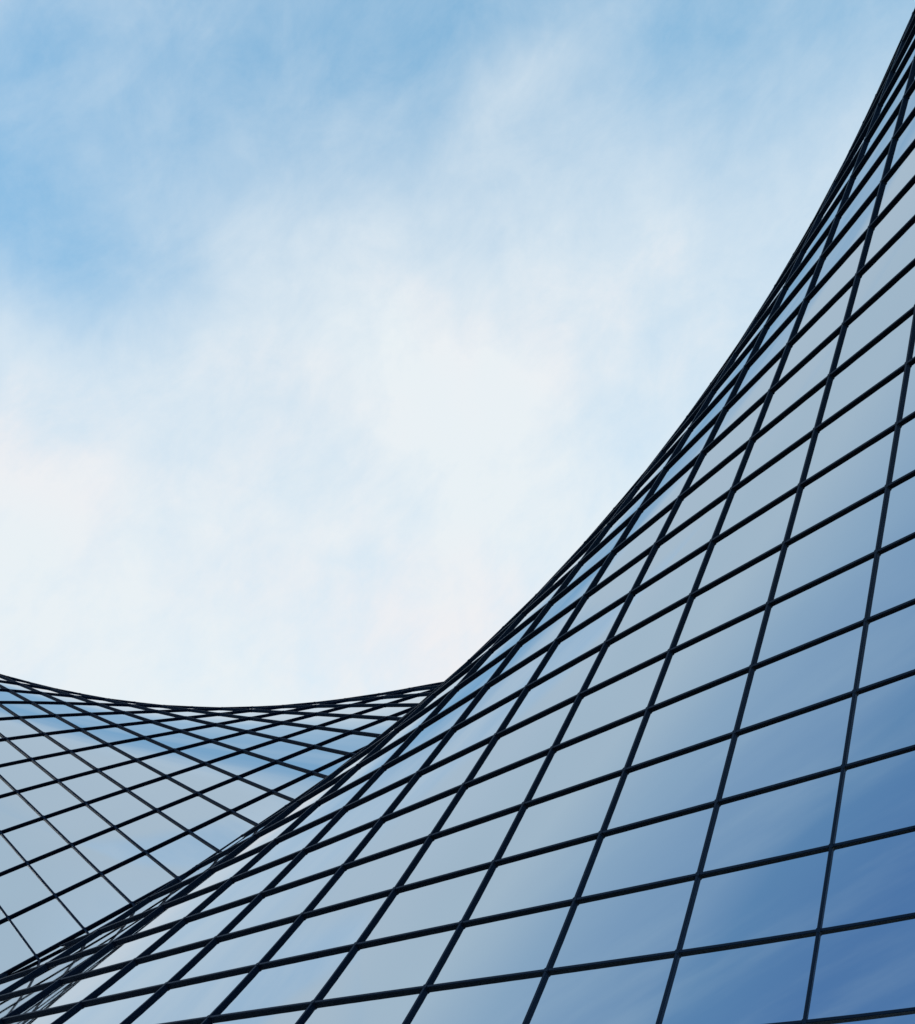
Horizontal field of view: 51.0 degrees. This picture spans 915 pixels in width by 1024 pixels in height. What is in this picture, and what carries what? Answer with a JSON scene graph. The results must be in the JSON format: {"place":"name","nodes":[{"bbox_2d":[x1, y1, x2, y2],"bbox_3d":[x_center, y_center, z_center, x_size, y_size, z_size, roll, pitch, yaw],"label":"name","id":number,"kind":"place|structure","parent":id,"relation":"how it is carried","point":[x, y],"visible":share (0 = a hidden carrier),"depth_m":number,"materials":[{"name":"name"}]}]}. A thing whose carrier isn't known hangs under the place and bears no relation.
{"place":"outdoors","nodes":[
{"label":"outdoors","id":0,"kind":"place"},
{"bbox_2d":[0,0,914,706],"label":"sky","id":1,"kind":"structure","parent":0,"point":[332,332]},
{"label":"ground","id":2,"kind":"structure","parent":0,"visible":0},
{"bbox_2d":[0,674,443,976],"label":"glass building","id":3,"kind":"structure","parent":2,"relation":"on","point":[111,809],"depth_m":35.78,"materials":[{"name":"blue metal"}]},
{"bbox_2d":[0,920,33,973],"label":"window pane","id":4,"kind":"structure","parent":3,"relation":"in","point":[13,950],"depth_m":29.44,"materials":[{"name":"blue glass"}]},
{"bbox_2d":[0,793,40,829],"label":"window pane","id":5,"kind":"structure","parent":3,"relation":"in","point":[14,811],"depth_m":35.91,"materials":[{"name":"blue glass"}]},
{"bbox_2d":[0,864,52,914],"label":"window pane","id":6,"kind":"structure","parent":3,"relation":"in","point":[20,888],"depth_m":31.80,"materials":[{"name":"blue glass"}]},
{"bbox_2d":[0,760,54,789],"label":"window pane","id":7,"kind":"structure","parent":3,"relation":"in","point":[20,775],"depth_m":38.31,"materials":[{"name":"blue glass"}]},
{"bbox_2d":[3,819,67,860],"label":"window pane","id":8,"kind":"structure","parent":3,"relation":"in","point":[35,839],"depth_m":34.20,"materials":[{"name":"blue glass"}]},
{"bbox_2d":[10,897,81,953],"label":"window pane","id":9,"kind":"structure","parent":3,"relation":"in","point":[44,925],"depth_m":29.99,"materials":[{"name":"blue glass"}]},
{"bbox_2d":[19,782,82,814],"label":"window pane","id":10,"kind":"structure","parent":3,"relation":"in","point":[52,797],"depth_m":36.52,"materials":[{"name":"blue glass"}]},
{"bbox_2d":[29,846,97,892],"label":"window pane","id":11,"kind":"structure","parent":3,"relation":"in","point":[62,869],"depth_m":32.32,"materials":[{"name":"blue glass"}]},
{"bbox_2d":[46,805,111,842],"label":"window pane","id":12,"kind":"structure","parent":3,"relation":"in","point":[80,822],"depth_m":34.67,"materials":[{"name":"blue glass"}]},
{"bbox_2d":[61,771,122,800],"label":"window pane","id":13,"kind":"structure","parent":3,"relation":"in","point":[89,786],"depth_m":37.02,"materials":[{"name":"blue glass"}]},
{"bbox_2d":[58,875,128,926],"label":"window pane","id":14,"kind":"structure","parent":3,"relation":"in","point":[90,901],"depth_m":30.39,"materials":[{"name":"blue glass"}]},
{"bbox_2d":[74,829,142,870],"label":"window pane","id":15,"kind":"structure","parent":3,"relation":"in","point":[105,850],"depth_m":32.76,"materials":[{"name":"blue glass"}]},
{"bbox_2d":[88,791,153,824],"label":"window pane","id":16,"kind":"structure","parent":3,"relation":"in","point":[120,807],"depth_m":35.15,"materials":[{"name":"blue glass"}]},
{"bbox_2d":[103,854,174,900],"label":"window pane","id":17,"kind":"structure","parent":3,"relation":"in","point":[135,878],"depth_m":30.81,"materials":[{"name":"blue glass"}]},
{"bbox_2d":[117,811,184,849],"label":"window pane","id":18,"kind":"structure","parent":3,"relation":"in","point":[148,831],"depth_m":33.22,"materials":[{"name":"blue glass"}]},
{"bbox_2d":[129,777,193,807],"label":"window pane","id":19,"kind":"structure","parent":3,"relation":"in","point":[161,792],"depth_m":35.63,"materials":[{"name":"blue glass"}]},
{"bbox_2d":[148,833,218,875],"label":"window pane","id":20,"kind":"structure","parent":3,"relation":"in","point":[181,854],"depth_m":31.28,"materials":[{"name":"blue glass"}]},
{"bbox_2d":[160,795,226,828],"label":"window pane","id":21,"kind":"structure","parent":3,"relation":"in","point":[195,810],"depth_m":33.68,"materials":[{"name":"blue glass"}]},
{"bbox_2d":[170,764,232,790],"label":"window pane","id":22,"kind":"structure","parent":3,"relation":"in","point":[199,778],"depth_m":36.13,"materials":[{"name":"blue glass"}]},
{"bbox_2d":[192,813,255,850],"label":"window pane","id":23,"kind":"structure","parent":3,"relation":"in","point":[225,829],"depth_m":31.81,"materials":[{"name":"blue glass"}]},
{"bbox_2d":[201,778,267,808],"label":"window pane","id":24,"kind":"structure","parent":3,"relation":"in","point":[231,794],"depth_m":34.15,"materials":[{"name":"blue glass"}]},
{"bbox_2d":[242,763,307,788],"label":"window pane","id":25,"kind":"structure","parent":3,"relation":"in","point":[272,776],"depth_m":34.64,"materials":[{"name":"blue glass"}]},
{"bbox_2d":[0,8,914,1023],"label":"glass building","id":26,"kind":"structure","parent":2,"relation":"on","point":[646,754],"depth_m":22.07,"materials":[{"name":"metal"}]},
{"bbox_2d":[13,965,125,1015],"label":"window pane","id":27,"kind":"structure","parent":26,"relation":"in","point":[75,990],"depth_m":24.46,"materials":[{"name":"blue glass"}]},
{"bbox_2d":[58,989,157,1023],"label":"window pane","id":28,"kind":"structure","parent":26,"relation":"in","point":[111,1011],"depth_m":22.64,"materials":[{"name":"blue glass"}]},
{"bbox_2d":[71,924,175,975],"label":"window pane","id":29,"kind":"structure","parent":26,"relation":"in","point":[129,949],"depth_m":25.63,"materials":[{"name":"blue glass"}]},
{"bbox_2d":[91,943,207,998],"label":"window pane","id":30,"kind":"structure","parent":26,"relation":"in","point":[158,970],"depth_m":23.68,"materials":[{"name":"blue glass"}]},
{"bbox_2d":[123,885,221,937],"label":"window pane","id":31,"kind":"structure","parent":26,"relation":"in","point":[176,911],"depth_m":26.72,"materials":[{"name":"blue glass"}]},
{"bbox_2d":[127,970,250,1023],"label":"window pane","id":32,"kind":"structure","parent":26,"relation":"in","point":[196,999],"depth_m":21.75,"materials":[{"name":"blue glass"}]},
{"bbox_2d":[145,899,252,955],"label":"window pane","id":33,"kind":"structure","parent":26,"relation":"in","point":[207,926],"depth_m":24.81,"materials":[{"name":"blue glass"}]},
{"bbox_2d":[175,919,295,980],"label":"window pane","id":34,"kind":"structure","parent":26,"relation":"in","point":[246,949],"depth_m":22.91,"materials":[{"name":"blue glass"}]},
{"bbox_2d":[193,856,295,914],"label":"window pane","id":35,"kind":"structure","parent":26,"relation":"in","point":[253,883],"depth_m":25.88,"materials":[{"name":"blue glass"}]},
{"bbox_2d":[223,871,335,934],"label":"window pane","id":36,"kind":"structure","parent":26,"relation":"in","point":[292,900],"depth_m":24.02,"materials":[{"name":"blue glass"}]},
{"bbox_2d":[216,949,349,1014],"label":"window pane","id":37,"kind":"structure","parent":26,"relation":"in","point":[297,981],"depth_m":21.00,"materials":[{"name":"blue glass"}]},
{"bbox_2d":[242,814,335,872],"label":"window pane","id":38,"kind":"structure","parent":26,"relation":"in","point":[295,842],"depth_m":26.88,"materials":[{"name":"blue glass"}]},
{"bbox_2d":[270,824,374,888],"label":"window pane","id":39,"kind":"structure","parent":26,"relation":"in","point":[332,854],"depth_m":25.06,"materials":[{"name":"blue glass"}]},
{"bbox_2d":[265,894,388,961],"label":"window pane","id":40,"kind":"structure","parent":26,"relation":"in","point":[341,926],"depth_m":22.15,"materials":[{"name":"blue glass"}]},
{"bbox_2d":[301,991,420,1023],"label":"window pane","id":41,"kind":"structure","parent":26,"relation":"in","point":[391,1009],"depth_m":19.39,"materials":[{"name":"blue glass"}]},
{"bbox_2d":[312,779,410,844],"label":"window pane","id":42,"kind":"structure","parent":26,"relation":"in","point":[371,809],"depth_m":26.02,"materials":[{"name":"blue glass"}]},
{"bbox_2d":[309,841,424,910],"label":"window pane","id":43,"kind":"structure","parent":26,"relation":"in","point":[381,873],"depth_m":23.22,"materials":[{"name":"blue glass"}]},
{"bbox_2d":[319,927,456,999],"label":"window pane","id":44,"kind":"structure","parent":26,"relation":"in","point":[407,962],"depth_m":20.27,"materials":[{"name":"blue glass"}]},
{"bbox_2d":[353,735,444,801],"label":"window pane","id":45,"kind":"structure","parent":26,"relation":"in","point":[408,765],"depth_m":26.91,"materials":[{"name":"blue glass"}]},
{"bbox_2d":[350,790,457,861],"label":"window pane","id":46,"kind":"structure","parent":26,"relation":"in","point":[418,822],"depth_m":24.21,"materials":[{"name":"blue glass"}]},
{"bbox_2d":[362,866,489,941],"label":"window pane","id":47,"kind":"structure","parent":26,"relation":"in","point":[445,901],"depth_m":21.37,"materials":[{"name":"blue glass"}]},
{"bbox_2d":[389,740,490,813],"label":"window pane","id":48,"kind":"structure","parent":26,"relation":"in","point":[452,773],"depth_m":25.14,"materials":[{"name":"blue glass"}]},
{"bbox_2d":[400,808,519,885],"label":"window pane","id":49,"kind":"structure","parent":26,"relation":"in","point":[478,843],"depth_m":22.40,"materials":[{"name":"blue glass"}]},
{"bbox_2d":[425,693,520,767],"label":"window pane","id":50,"kind":"structure","parent":26,"relation":"in","point":[485,725],"depth_m":25.99,"materials":[{"name":"blue glass"}]},
{"bbox_2d":[408,974,542,1023],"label":"window pane","id":51,"kind":"structure","parent":26,"relation":"in","point":[507,1001],"depth_m":18.61,"materials":[{"name":"blue glass"}]},
{"bbox_2d":[436,753,547,831],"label":"window pane","id":52,"kind":"structure","parent":26,"relation":"in","point":[508,788],"depth_m":23.34,"materials":[{"name":"blue glass"}]},
{"bbox_2d":[430,904,570,984],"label":"window pane","id":53,"kind":"structure","parent":26,"relation":"in","point":[524,942],"depth_m":19.54,"materials":[{"name":"blue glass"}]},
{"bbox_2d":[461,647,549,721],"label":"window pane","id":54,"kind":"structure","parent":26,"relation":"in","point":[515,680],"depth_m":26.79,"materials":[{"name":"blue glass"}]},
{"bbox_2d":[470,700,574,779],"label":"window pane","id":55,"kind":"structure","parent":26,"relation":"in","point":[537,735],"depth_m":24.22,"materials":[{"name":"blue glass"}]},
{"bbox_2d":[466,837,596,919],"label":"window pane","id":56,"kind":"structure","parent":26,"relation":"in","point":[554,875],"depth_m":20.58,"materials":[{"name":"blue glass"}]},
{"bbox_2d":[495,602,578,677],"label":"window pane","id":57,"kind":"structure","parent":26,"relation":"in","point":[547,634],"depth_m":27.53,"materials":[{"name":"blue glass"}]},
{"bbox_2d":[502,648,600,729],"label":"window pane","id":58,"kind":"structure","parent":26,"relation":"in","point":[566,683],"depth_m":25.04,"materials":[{"name":"blue glass"}]},
{"bbox_2d":[499,774,620,858],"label":"window pane","id":59,"kind":"structure","parent":26,"relation":"in","point":[582,811],"depth_m":21.55,"materials":[{"name":"blue glass"}]},
{"bbox_2d":[533,599,625,681],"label":"window pane","id":60,"kind":"structure","parent":26,"relation":"in","point":[596,631],"depth_m":25.80,"materials":[{"name":"blue glass"}]},
{"bbox_2d":[529,714,643,800],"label":"window pane","id":61,"kind":"structure","parent":26,"relation":"in","point":[606,751],"depth_m":22.44,"materials":[{"name":"blue glass"}]},
{"bbox_2d":[527,956,673,1023],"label":"window pane","id":62,"kind":"structure","parent":26,"relation":"in","point":[630,992],"depth_m":17.85,"materials":[{"name":"blue glass"}]},
{"bbox_2d":[563,551,649,633],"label":"window pane","id":63,"kind":"structure","parent":26,"relation":"in","point":[622,583],"depth_m":26.50,"materials":[{"name":"blue glass"}]},
{"bbox_2d":[557,656,665,744],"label":"window pane","id":64,"kind":"structure","parent":26,"relation":"in","point":[631,693],"depth_m":23.26,"materials":[{"name":"blue glass"}]},
{"bbox_2d":[551,878,694,967],"bbox_3d":[3.282,8.106,18.837,3.009,1.576,0.557,-13,-37,18],"label":"window pane","id":65,"kind":"structure","parent":26,"relation":"in","point":[646,921],"depth_m":18.79,"materials":[{"name":"blue glass"}]},
{"bbox_2d":[592,505,673,587],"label":"window pane","id":66,"kind":"structure","parent":26,"relation":"in","point":[644,539],"depth_m":27.17,"materials":[{"name":"blue glass"}]},
{"bbox_2d":[584,600,686,690],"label":"window pane","id":67,"kind":"structure","parent":26,"relation":"in","point":[654,637],"depth_m":24.03,"materials":[{"name":"blue glass"}]},
{"bbox_2d":[579,806,713,896],"bbox_3d":[3.936,7.046,19.809,3.029,1.663,0.478,-15,-38,21],"label":"window pane","id":68,"kind":"structure","parent":26,"relation":"in","point":[672,847],"depth_m":19.77,"materials":[{"name":"blue glass"}]},
{"bbox_2d":[621,461,695,542],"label":"window pane","id":69,"kind":"structure","parent":26,"relation":"in","point":[670,493],"depth_m":27.79,"materials":[{"name":"blue glass"}]},
{"bbox_2d":[611,547,707,637],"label":"window pane","id":70,"kind":"structure","parent":26,"relation":"in","point":[678,582],"depth_m":24.74,"materials":[{"name":"blue glass"}]},
{"bbox_2d":[605,737,731,829],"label":"window pane","id":71,"kind":"structure","parent":26,"relation":"in","point":[691,778],"depth_m":20.67,"materials":[{"name":"blue glass"}]},
{"bbox_2d":[637,495,727,586],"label":"window pane","id":72,"kind":"structure","parent":26,"relation":"in","point":[699,531],"depth_m":25.41,"materials":[{"name":"blue glass"}]},
{"bbox_2d":[629,671,748,766],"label":"window pane","id":73,"kind":"structure","parent":26,"relation":"in","point":[711,712],"depth_m":21.50,"materials":[{"name":"blue glass"}]},
{"bbox_2d":[662,446,746,536],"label":"window pane","id":74,"kind":"structure","parent":26,"relation":"in","point":[720,481],"depth_m":26.03,"materials":[{"name":"blue glass"}]},
{"bbox_2d":[652,608,764,705],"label":"window pane","id":75,"kind":"structure","parent":26,"relation":"in","point":[728,650],"depth_m":22.26,"materials":[{"name":"blue glass"}]},
{"bbox_2d":[685,399,764,490],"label":"window pane","id":76,"kind":"structure","parent":26,"relation":"in","point":[742,431],"depth_m":26.63,"materials":[{"name":"blue glass"}]},
{"bbox_2d":[674,548,780,646],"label":"window pane","id":77,"kind":"structure","parent":26,"relation":"in","point":[747,589],"depth_m":22.97,"materials":[{"name":"blue glass"}]},
{"bbox_2d":[660,934,815,1023],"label":"window pane","id":78,"kind":"structure","parent":26,"relation":"in","point":[766,982],"depth_m":17.10,"materials":[{"name":"blue glass"}]},
{"bbox_2d":[695,490,796,590],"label":"window pane","id":79,"kind":"structure","parent":26,"relation":"in","point":[766,530],"depth_m":23.62,"materials":[{"name":"blue glass"}]},
{"bbox_2d":[709,353,782,443],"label":"window pane","id":80,"kind":"structure","parent":26,"relation":"in","point":[761,385],"depth_m":27.21,"materials":[{"name":"blue glass"}]},
{"bbox_2d":[681,850,828,949],"bbox_3d":[5.632,7.350,18.106,3.014,1.655,0.416,-13,-37,18],"label":"window pane","id":81,"kind":"structure","parent":26,"relation":"in","point":[780,897],"depth_m":18.06,"materials":[{"name":"blue glass"}]},
{"bbox_2d":[717,435,811,535],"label":"window pane","id":82,"kind":"structure","parent":26,"relation":"in","point":[784,473],"depth_m":24.24,"materials":[{"name":"blue glass"}]},
{"bbox_2d":[732,309,799,397],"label":"window pane","id":83,"kind":"structure","parent":26,"relation":"in","point":[780,340],"depth_m":27.78,"materials":[{"name":"blue glass"}]},
{"bbox_2d":[701,770,840,871],"bbox_3d":[6.229,6.163,18.996,3.032,1.721,0.340,-15,-38,21],"label":"window pane","id":84,"kind":"structure","parent":26,"relation":"in","point":[798,816],"depth_m":18.95,"materials":[{"name":"blue glass"}]},
{"bbox_2d":[737,381,826,482],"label":"window pane","id":85,"kind":"structure","parent":26,"relation":"in","point":[800,420],"depth_m":24.83,"materials":[{"name":"blue glass"}]},
{"bbox_2d":[720,696,851,798],"bbox_3d":[6.808,4.904,19.810,3.055,1.772,0.280,-18,-39,24],"label":"window pane","id":86,"kind":"structure","parent":26,"relation":"in","point":[811,741],"depth_m":19.76,"materials":[{"name":"blue glass"}]},
{"bbox_2d":[756,331,839,432],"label":"window pane","id":87,"kind":"structure","parent":26,"relation":"in","point":[817,367],"depth_m":25.38,"materials":[{"name":"blue glass"}]},
{"bbox_2d":[738,624,862,729],"bbox_3d":[7.373,3.588,20.554,3.079,1.807,0.236,-20,-40,26],"label":"window pane","id":88,"kind":"structure","parent":26,"relation":"in","point":[823,670],"depth_m":20.51,"materials":[{"name":"blue glass"}]},
{"bbox_2d":[755,556,873,662],"bbox_3d":[7.927,2.227,21.239,3.099,1.832,0.208,-23,-41,29],"label":"window pane","id":89,"kind":"structure","parent":26,"relation":"in","point":[839,601],"depth_m":21.20,"materials":[{"name":"blue glass"}]},
{"bbox_2d":[775,281,853,383],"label":"window pane","id":90,"kind":"structure","parent":26,"relation":"in","point":[832,317],"depth_m":25.93,"materials":[{"name":"blue glass"}]},
{"bbox_2d":[772,491,883,599],"bbox_3d":[8.474,0.834,21.872,3.110,1.848,0.194,-25,-42,31],"label":"window pane","id":91,"kind":"structure","parent":26,"relation":"in","point":[850,536],"depth_m":21.83,"materials":[{"name":"blue glass"}]},
{"bbox_2d":[793,235,865,336],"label":"window pane","id":92,"kind":"structure","parent":26,"relation":"in","point":[847,268],"depth_m":26.48,"materials":[{"name":"blue glass"}]},
{"bbox_2d":[788,429,894,538],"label":"window pane","id":93,"kind":"structure","parent":26,"relation":"in","point":[864,472],"depth_m":22.43,"materials":[{"name":"blue glass"}]},
{"bbox_2d":[811,191,877,290],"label":"window pane","id":94,"kind":"structure","parent":26,"relation":"in","point":[860,223],"depth_m":27.01,"materials":[{"name":"blue glass"}]},
{"bbox_2d":[804,369,903,480],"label":"window pane","id":95,"kind":"structure","parent":26,"relation":"in","point":[875,412],"depth_m":22.99,"materials":[{"name":"blue glass"}]},
{"bbox_2d":[828,147,889,245],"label":"window pane","id":96,"kind":"structure","parent":26,"relation":"in","point":[875,176],"depth_m":27.55,"materials":[{"name":"blue glass"}]},
{"bbox_2d":[807,917,914,1018],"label":"window pane","id":97,"kind":"structure","parent":26,"relation":"in","point":[871,968],"depth_m":16.55,"materials":[{"name":"blue glass"}]},
{"bbox_2d":[819,311,913,423],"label":"window pane","id":98,"kind":"structure","parent":26,"relation":"in","point":[888,353],"depth_m":23.52,"materials":[{"name":"blue glass"}]},
{"bbox_2d":[821,830,914,927],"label":"window pane","id":99,"kind":"structure","parent":26,"relation":"in","point":[871,879],"depth_m":17.47,"materials":[{"name":"blue glass"}]},
{"bbox_2d":[834,749,914,843],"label":"window pane","id":100,"kind":"structure","parent":26,"relation":"in","point":[878,796],"depth_m":18.31,"materials":[{"name":"blue glass"}]},
{"bbox_2d":[834,263,914,369],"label":"window pane","id":101,"kind":"structure","parent":26,"relation":"in","point":[899,297],"depth_m":24.07,"materials":[{"name":"blue glass"}]},
{"bbox_2d":[846,674,914,763],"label":"window pane","id":102,"kind":"structure","parent":26,"relation":"in","point":[883,721],"depth_m":19.08,"materials":[{"name":"blue glass"}]},
{"bbox_2d":[848,220,914,317],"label":"window pane","id":103,"kind":"structure","parent":26,"relation":"in","point":[901,251],"depth_m":24.68,"materials":[{"name":"blue glass"}]},
{"bbox_2d":[858,603,914,688],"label":"window pane","id":104,"kind":"structure","parent":26,"relation":"in","point":[889,645],"depth_m":19.79,"materials":[{"name":"blue glass"}]},
{"bbox_2d":[861,180,914,267],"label":"window pane","id":105,"kind":"structure","parent":26,"relation":"in","point":[903,209],"depth_m":25.28,"materials":[{"name":"blue glass"}]},
{"bbox_2d":[869,537,914,616],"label":"window pane","id":106,"kind":"structure","parent":26,"relation":"in","point":[894,582],"depth_m":20.46,"materials":[{"name":"blue glass"}]},
{"bbox_2d":[874,145,914,219],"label":"window pane","id":107,"kind":"structure","parent":26,"relation":"in","point":[905,170],"depth_m":25.90,"materials":[{"name":"blue glass"}]},
{"bbox_2d":[880,474,914,547],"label":"window pane","id":108,"kind":"structure","parent":26,"relation":"in","point":[899,520],"depth_m":21.08,"materials":[{"name":"blue glass"}]},
{"bbox_2d":[890,416,914,482],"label":"window pane","id":109,"kind":"structure","parent":26,"relation":"in","point":[904,458],"depth_m":21.67,"materials":[{"name":"blue glass"}]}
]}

